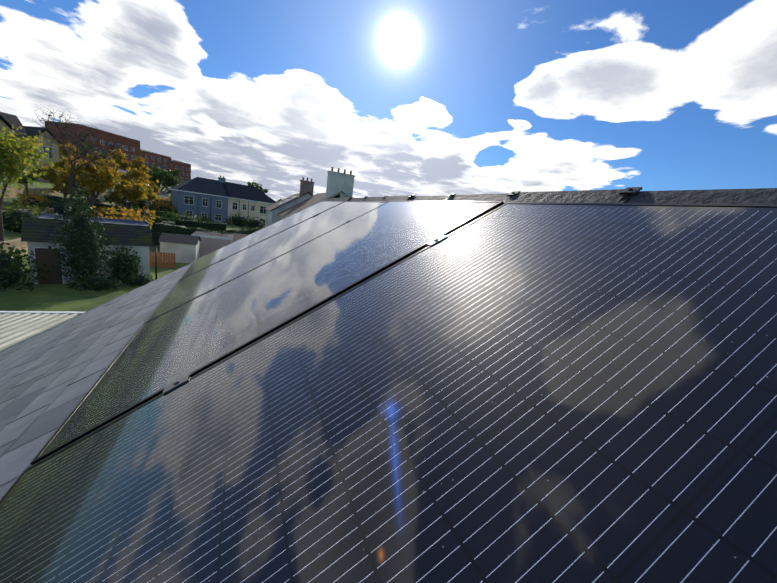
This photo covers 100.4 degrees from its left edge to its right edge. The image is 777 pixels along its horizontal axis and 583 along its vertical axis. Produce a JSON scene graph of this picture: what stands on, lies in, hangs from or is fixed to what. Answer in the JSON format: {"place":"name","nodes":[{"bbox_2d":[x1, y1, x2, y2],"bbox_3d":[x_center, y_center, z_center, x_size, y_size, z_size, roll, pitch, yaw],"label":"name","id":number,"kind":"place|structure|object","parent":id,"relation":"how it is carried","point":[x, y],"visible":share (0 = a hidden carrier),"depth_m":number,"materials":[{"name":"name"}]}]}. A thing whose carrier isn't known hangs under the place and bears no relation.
{"place":"outdoors","nodes":[
{"label":"outdoors","id":0,"kind":"place"},
{"bbox_2d":[0,178,249,311],"bbox_3d":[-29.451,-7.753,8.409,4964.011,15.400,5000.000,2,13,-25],"label":"ground","id":1,"kind":"structure","parent":0,"point":[54,297],"depth_m":16.87,"materials":[{"name":"green plant"}]},
{"bbox_2d":[0,115,13,137],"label":"house","id":2,"kind":"structure","parent":1,"relation":"on","point":[5,123],"depth_m":47.61,"materials":[{"name":"stone"}]},
{"bbox_2d":[0,112,31,171],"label":"house","id":3,"kind":"structure","parent":1,"relation":"on","point":[10,119],"depth_m":50.86,"materials":[{"name":"stone"}]},
{"bbox_2d":[0,165,39,196],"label":"tree","id":4,"kind":"object","parent":1,"relation":"on","point":[24,179],"visible":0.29,"depth_m":38.97,"materials":[{"name":"green plant"}]},
{"bbox_2d":[0,240,50,291],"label":"shrub","id":5,"kind":"object","parent":1,"relation":"on","point":[17,253],"depth_m":16.33,"materials":[{"name":"green plant"}]},
{"bbox_2d":[1,203,55,232],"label":"garden shrub","id":6,"kind":"object","parent":1,"relation":"on","point":[12,219],"visible":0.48,"depth_m":26.69,"materials":[{"name":"green plant"}]},
{"bbox_2d":[9,204,52,214],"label":"garden shrub","id":7,"kind":"object","parent":1,"relation":"on","point":[43,208],"depth_m":30.41,"materials":[{"name":"green plant"}]},
{"bbox_2d":[12,192,51,208],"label":"hill shrub","id":8,"kind":"object","parent":1,"relation":"on","point":[30,199],"visible":0.56,"depth_m":35.24,"materials":[{"name":"green plant"}]},
{"bbox_2d":[0,124,67,241],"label":"tree","id":9,"kind":"object","parent":1,"relation":"on","point":[13,157],"visible":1,"depth_m":21.44,"materials":[{"name":"green plant"}]},
{"bbox_2d":[0,311,83,350],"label":"lean to roof","id":10,"kind":"object","parent":1,"relation":"on","point":[17,327],"visible":0.31,"depth_m":7.88,"materials":[{"name":"white paint"}]},
{"bbox_2d":[24,126,61,182],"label":"house","id":11,"kind":"structure","parent":1,"relation":"on","point":[32,131],"depth_m":52.27,"materials":[{"name":"stone"}]},
{"bbox_2d":[0,188,115,256],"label":"terrace stone walls","id":12,"kind":"structure","parent":1,"relation":"on","point":[19,244],"depth_m":36.40,"materials":[{"name":"stone"}]},
{"bbox_2d":[32,156,85,196],"bbox_3d":[-38.563,-13.088,39.786,6.369,7.255,5.956,10,12,9],"label":"tree","id":13,"kind":"object","parent":1,"relation":"on","point":[51,176],"visible":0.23,"depth_m":38.27,"materials":[{"name":"orange plant"}]},
{"bbox_2d":[39,196,86,214],"bbox_3d":[-36.252,-8.960,36.636,5.252,3.471,4.390,2,13,-25],"label":"garden shrub","id":14,"kind":"object","parent":1,"relation":"on","point":[58,207],"visible":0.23,"depth_m":35.67,"materials":[{"name":"green plant"}]},
{"bbox_2d":[59,143,82,161],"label":"tree","id":15,"kind":"object","parent":1,"relation":"on","point":[62,150],"visible":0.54,"depth_m":100.14,"materials":[{"name":"yellow plant"}]},
{"bbox_2d":[0,285,143,351],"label":"gutter","id":16,"kind":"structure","parent":1,"relation":"on","point":[51,327],"depth_m":4.07,"materials":[{"name":"grey metal"}]},
{"bbox_2d":[0,262,192,499],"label":"roof slates","id":17,"kind":"object","parent":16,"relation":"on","point":[49,378],"visible":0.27,"depth_m":2.08,"materials":[{"name":"grey stone"}]},
{"bbox_2d":[179,201,344,279],"bbox_3d":[-1.395,-0.644,3.643,1.722,0.035,1.134,-30,24,-14],"label":"solar panel","id":18,"kind":"object","parent":17,"relation":"on","point":[226,251],"visible":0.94,"depth_m":3.53,"materials":[{"name":"black glass"}]},
{"bbox_2d":[144,201,386,322],"bbox_3d":[-0.936,-0.357,2.624,1.722,0.035,1.134,-30,24,-14],"label":"solar panel","id":19,"kind":"object","parent":17,"relation":"on","point":[200,282],"visible":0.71,"depth_m":2.48,"materials":[{"name":"black glass"}]},
{"bbox_2d":[30,201,503,464],"bbox_3d":[-0.480,-0.072,1.603,1.722,0.035,1.134,-30,24,-14],"label":"solar panel","id":20,"kind":"object","parent":17,"relation":"on","point":[158,354],"visible":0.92,"depth_m":1.34,"materials":[{"name":"black glass"}]},
{"bbox_2d":[0,202,776,582],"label":"solar panel","id":21,"kind":"object","parent":17,"relation":"on","point":[522,392],"visible":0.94,"depth_m":0.50,"materials":[{"name":"black glass"}]},
{"bbox_2d":[319,188,776,203],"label":"ridge tiles","id":22,"kind":"object","parent":17,"relation":"on","point":[745,196],"visible":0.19,"depth_m":1.04,"materials":[{"name":"grey tile"}]},
{"bbox_2d":[327,187,642,202],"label":"ridge clips","id":23,"kind":"object","parent":22,"relation":"attached to","point":[630,190],"visible":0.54,"depth_m":1.03,"materials":[{"name":"grey metal"}]},
{"bbox_2d":[32,107,125,204],"bbox_3d":[-32.728,-12.597,34.570,7.052,11.792,10.312,2,13,-25],"label":"bare tree","id":24,"kind":"object","parent":1,"relation":"on","point":[103,155],"visible":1,"depth_m":34.01,"materials":[{"name":"brown plant"}]},
{"bbox_2d":[48,176,113,289],"bbox_3d":[-16.801,-2.562,17.794,2.706,7.326,2.647,2,13,-25],"label":"conifer tree","id":25,"kind":"object","parent":1,"relation":"on","point":[82,244],"visible":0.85,"depth_m":17.36,"materials":[{"name":"green plant"}]},
{"bbox_2d":[50,159,120,206],"bbox_3d":[-34.530,-11.647,37.771,5.240,8.247,8.605,-15,26,-61],"label":"tree","id":26,"kind":"object","parent":1,"relation":"on","point":[92,178],"visible":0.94,"depth_m":36.47,"materials":[{"name":"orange plant"}]},
{"bbox_2d":[21,217,156,283],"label":"garden outbuilding","id":27,"kind":"structure","parent":1,"relation":"on","point":[36,233],"depth_m":18.31,"materials":[{"name":"paint"}]},
{"bbox_2d":[44,120,140,170],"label":"hospital block","id":28,"kind":"structure","parent":1,"relation":"on","point":[131,149],"depth_m":135.28,"materials":[{"name":"brick"}]},
{"bbox_2d":[77,142,107,160],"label":"tree","id":29,"kind":"object","parent":1,"relation":"on","point":[87,152],"visible":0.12,"depth_m":96.56,"materials":[{"name":"brown plant"}]},
{"bbox_2d":[39,213,148,225],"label":"shed roof","id":30,"kind":"structure","parent":1,"relation":"on","point":[104,220],"depth_m":20.62,"materials":[{"name":"blue"}]},
{"bbox_2d":[84,190,104,202],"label":"hill shrub","id":31,"kind":"object","parent":1,"relation":"on","point":[98,200],"visible":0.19,"depth_m":51.75,"materials":[{"name":"green plant"}]},
{"bbox_2d":[68,272,122,291],"bbox_3d":[-16.454,-0.443,18.149,2.466,1.335,1.432,2,13,-25],"label":"flower shrub","id":32,"kind":"object","parent":1,"relation":"on","point":[101,283],"visible":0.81,"depth_m":17.90,"materials":[{"name":"green plant"}]},
{"bbox_2d":[86,151,114,167],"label":"tree","id":33,"kind":"object","parent":1,"relation":"on","point":[92,157],"visible":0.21,"depth_m":66.81,"materials":[{"name":"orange plant"}]},
{"bbox_2d":[43,194,164,217],"bbox_3d":[-38.986,-11.445,46.141,1.575,3.198,17.419,9,12,3],"label":"garden hedge","id":34,"kind":"object","parent":1,"relation":"on","point":[98,205],"visible":0.29,"depth_m":43.48,"materials":[{"name":"green plant"}]},
{"bbox_2d":[95,167,134,201],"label":"white cottage","id":35,"kind":"structure","parent":1,"relation":"on","point":[108,189],"depth_m":51.01,"materials":[{"name":"paint"}]},
{"bbox_2d":[88,206,154,227],"bbox_3d":[-31.577,-7.983,37.946,7.683,4.084,5.390,2,13,-25],"label":"hill shrub","id":36,"kind":"object","parent":1,"relation":"on","point":[102,213],"visible":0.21,"depth_m":37.03,"materials":[{"name":"orange plant"}]},
{"bbox_2d":[107,245,143,284],"bbox_3d":[-16.152,-1.446,19.865,1.794,2.883,1.026,2,13,-25],"label":"shrub","id":37,"kind":"object","parent":1,"relation":"on","point":[123,264],"depth_m":19.68,"materials":[{"name":"green"}]},
{"bbox_2d":[101,208,152,234],"bbox_3d":[-27.373,-6.261,33.807,5.271,5.060,4.303,9,12,4],"label":"hill shrub","id":38,"kind":"object","parent":1,"relation":"on","point":[135,218],"visible":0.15,"depth_m":33.37,"materials":[{"name":"orange plant"}]},
{"bbox_2d":[110,202,143,212],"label":"garden shrub","id":39,"kind":"object","parent":1,"relation":"on","point":[116,204],"visible":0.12,"depth_m":48.05,"materials":[{"name":"green plant"}]},
{"bbox_2d":[108,145,149,173],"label":"tree","id":40,"kind":"object","parent":1,"relation":"on","point":[138,163],"visible":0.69,"depth_m":89.61,"materials":[{"name":"orange plant"}]},
{"bbox_2d":[104,177,157,209],"bbox_3d":[-35.085,-12.199,43.904,5.704,6.936,6.204,2,13,-25],"label":"tree","id":41,"kind":"object","parent":1,"relation":"on","point":[133,192],"visible":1,"depth_m":43.21,"materials":[{"name":"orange plant"}]},
{"bbox_2d":[107,167,159,210],"bbox_3d":[-37.891,-14.289,48.078,4.630,8.439,7.983,9,12,2],"label":"tree","id":42,"kind":"object","parent":1,"relation":"on","point":[135,173],"visible":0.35,"depth_m":47.62,"materials":[{"name":"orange plant"}]},
{"bbox_2d":[120,272,155,286],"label":"flower shrub","id":43,"kind":"object","parent":1,"relation":"on","point":[138,280],"visible":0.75,"depth_m":19.78,"materials":[{"name":"green plant"}]},
{"bbox_2d":[110,201,170,209],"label":"garden hedge","id":44,"kind":"object","parent":1,"relation":"on","point":[142,206],"visible":0.06,"depth_m":61.41,"materials":[{"name":"green plant"}]},
{"bbox_2d":[127,198,156,208],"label":"hill shrub","id":45,"kind":"object","parent":1,"relation":"on","point":[147,201],"visible":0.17,"depth_m":59.70,"materials":[{"name":"green plant"}]},
{"bbox_2d":[136,206,159,216],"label":"hill shrub","id":46,"kind":"object","parent":1,"relation":"on","point":[149,213],"visible":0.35,"depth_m":44.72,"materials":[{"name":"orange plant"}]},
{"bbox_2d":[140,149,171,184],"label":"hospital block","id":47,"kind":"structure","parent":1,"relation":"on","point":[157,160],"depth_m":169.89,"materials":[{"name":"brick"}]},
{"bbox_2d":[148,196,171,205],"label":"hill shrub","id":48,"kind":"object","parent":1,"relation":"on","point":[168,201],"visible":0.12,"depth_m":65.59,"materials":[{"name":"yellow plant"}]},
{"bbox_2d":[145,166,179,190],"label":"tree","id":49,"kind":"object","parent":1,"relation":"on","point":[164,178],"visible":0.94,"depth_m":77.09,"materials":[{"name":"green plant"}]},
{"bbox_2d":[149,251,175,267],"bbox_3d":[-18.009,-2.479,25.199,2.400,1.200,0.060,2,13,-25],"label":"garden fence","id":50,"kind":"object","parent":1,"relation":"on","point":[165,263],"visible":0.77,"depth_m":25.38,"materials":[{"name":"brown wood"}]},
{"bbox_2d":[148,200,176,212],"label":"hill shrub","id":51,"kind":"object","parent":1,"relation":"on","point":[161,207],"visible":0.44,"depth_m":60.99,"materials":[{"name":"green plant"}]},
{"bbox_2d":[156,191,169,199],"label":"hill garage","id":52,"kind":"structure","parent":1,"relation":"on","point":[160,194],"depth_m":74.02,"materials":[{"name":"white paint"}]},
{"bbox_2d":[161,211,179,218],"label":"hill shrub","id":53,"kind":"object","parent":1,"relation":"on","point":[171,214],"visible":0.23,"depth_m":48.20,"materials":[{"name":"green plant"}]},
{"bbox_2d":[161,215,181,224],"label":"garden hedge","id":54,"kind":"object","parent":1,"relation":"on","point":[172,222],"visible":0.21,"depth_m":43.03,"materials":[{"name":"green plant"}]},
{"bbox_2d":[167,169,180,177],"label":"tree","id":55,"kind":"object","parent":1,"relation":"on","point":[175,172],"visible":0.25,"depth_m":126.78,"materials":[{"name":"green plant"}]},
{"bbox_2d":[164,180,185,193],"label":"tree","id":56,"kind":"object","parent":1,"relation":"on","point":[167,191],"visible":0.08,"depth_m":83.85,"materials":[{"name":"green plant"}]},
{"bbox_2d":[158,233,200,262],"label":"shed","id":57,"kind":"structure","parent":1,"relation":"on","point":[185,248],"depth_m":27.99,"materials":[{"name":"paint"}]},
{"bbox_2d":[171,159,190,183],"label":"hospital block","id":58,"kind":"structure","parent":1,"relation":"on","point":[185,171],"depth_m":204.12,"materials":[{"name":"brick"}]},
{"bbox_2d":[136,214,226,231],"bbox_3d":[-29.755,-9.287,45.793,12.251,2.450,1.569,0,15,-33],"label":"garden hedge","id":59,"kind":"object","parent":1,"relation":"on","point":[222,227],"visible":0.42,"depth_m":46.45,"materials":[{"name":"green plant"}]},
{"bbox_2d":[167,212,208,220],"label":"garden shrub","id":60,"kind":"object","parent":1,"relation":"on","point":[185,217],"visible":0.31,"depth_m":48.56,"materials":[{"name":"green plant"}]},
{"bbox_2d":[151,222,231,245],"bbox_3d":[-21.481,-5.737,35.513,7.906,2.683,1.570,6,12,-9],"label":"garden hedge","id":61,"kind":"object","parent":1,"relation":"on","point":[159,229],"visible":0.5,"depth_m":34.54,"materials":[{"name":"green plant"}]},
{"bbox_2d":[169,175,228,222],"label":"house","id":62,"kind":"structure","parent":1,"relation":"on","point":[205,197],"depth_m":64.73,"materials":[{"name":"blue paint"}]},
{"bbox_2d":[194,215,212,221],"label":"garden shrub","id":63,"kind":"object","parent":1,"relation":"on","point":[202,218],"visible":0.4,"depth_m":59.69,"materials":[{"name":"green plant"}]},
{"bbox_2d":[191,231,232,256],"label":"shed","id":64,"kind":"structure","parent":1,"relation":"on","point":[210,242],"depth_m":32.26,"materials":[{"name":"tile"}]},
{"bbox_2d":[225,213,249,226],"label":"garden shrub","id":65,"kind":"object","parent":1,"relation":"on","point":[236,220],"visible":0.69,"depth_m":65.23,"materials":[{"name":"green plant"}]},
{"bbox_2d":[232,233,246,241],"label":"tiled garage","id":66,"kind":"structure","parent":1,"relation":"on","point":[236,236],"depth_m":35.09,"materials":[{"name":"grey tile"}]},
{"bbox_2d":[226,227,263,234],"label":"garden hedge","id":67,"kind":"object","parent":1,"relation":"on","point":[248,231],"visible":0.27,"depth_m":47.80,"materials":[{"name":"green plant"}]},
{"bbox_2d":[223,182,276,224],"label":"house","id":68,"kind":"structure","parent":1,"relation":"on","point":[250,201],"depth_m":70.24,"materials":[{"name":"paint"}]},
{"bbox_2d":[242,217,264,227],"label":"garden shrub","id":69,"kind":"object","parent":1,"relation":"on","point":[254,223],"visible":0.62,"depth_m":63.90,"materials":[{"name":"green plant"}]},
{"bbox_2d":[247,180,268,193],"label":"tree","id":70,"kind":"object","parent":1,"relation":"on","point":[264,191],"visible":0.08,"depth_m":85.91,"materials":[{"name":"green plant"}]},
{"bbox_2d":[265,177,314,226],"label":"street house","id":71,"kind":"structure","parent":1,"relation":"on","point":[305,193],"depth_m":38.69,"materials":[{"name":"grey paint"}]},
{"bbox_2d":[277,167,354,219],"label":"street house","id":72,"kind":"structure","parent":1,"relation":"on","point":[339,184],"depth_m":30.52,"materials":[{"name":"white paint"}]},
{"bbox_2d":[0,0,776,200],"label":"sky","id":73,"kind":"structure","parent":0,"point":[407,97],"materials":[{"name":"blue"}]},
{"label":"mounting rails","id":74,"kind":"object","parent":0,"visible":0},
{"bbox_2d":[162,210,447,393],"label":"panel clamps","id":75,"kind":"object","parent":74,"relation":"attached to","point":[176,383],"visible":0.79,"depth_m":0.99,"materials":[{"name":"grey metal"}]}
]}

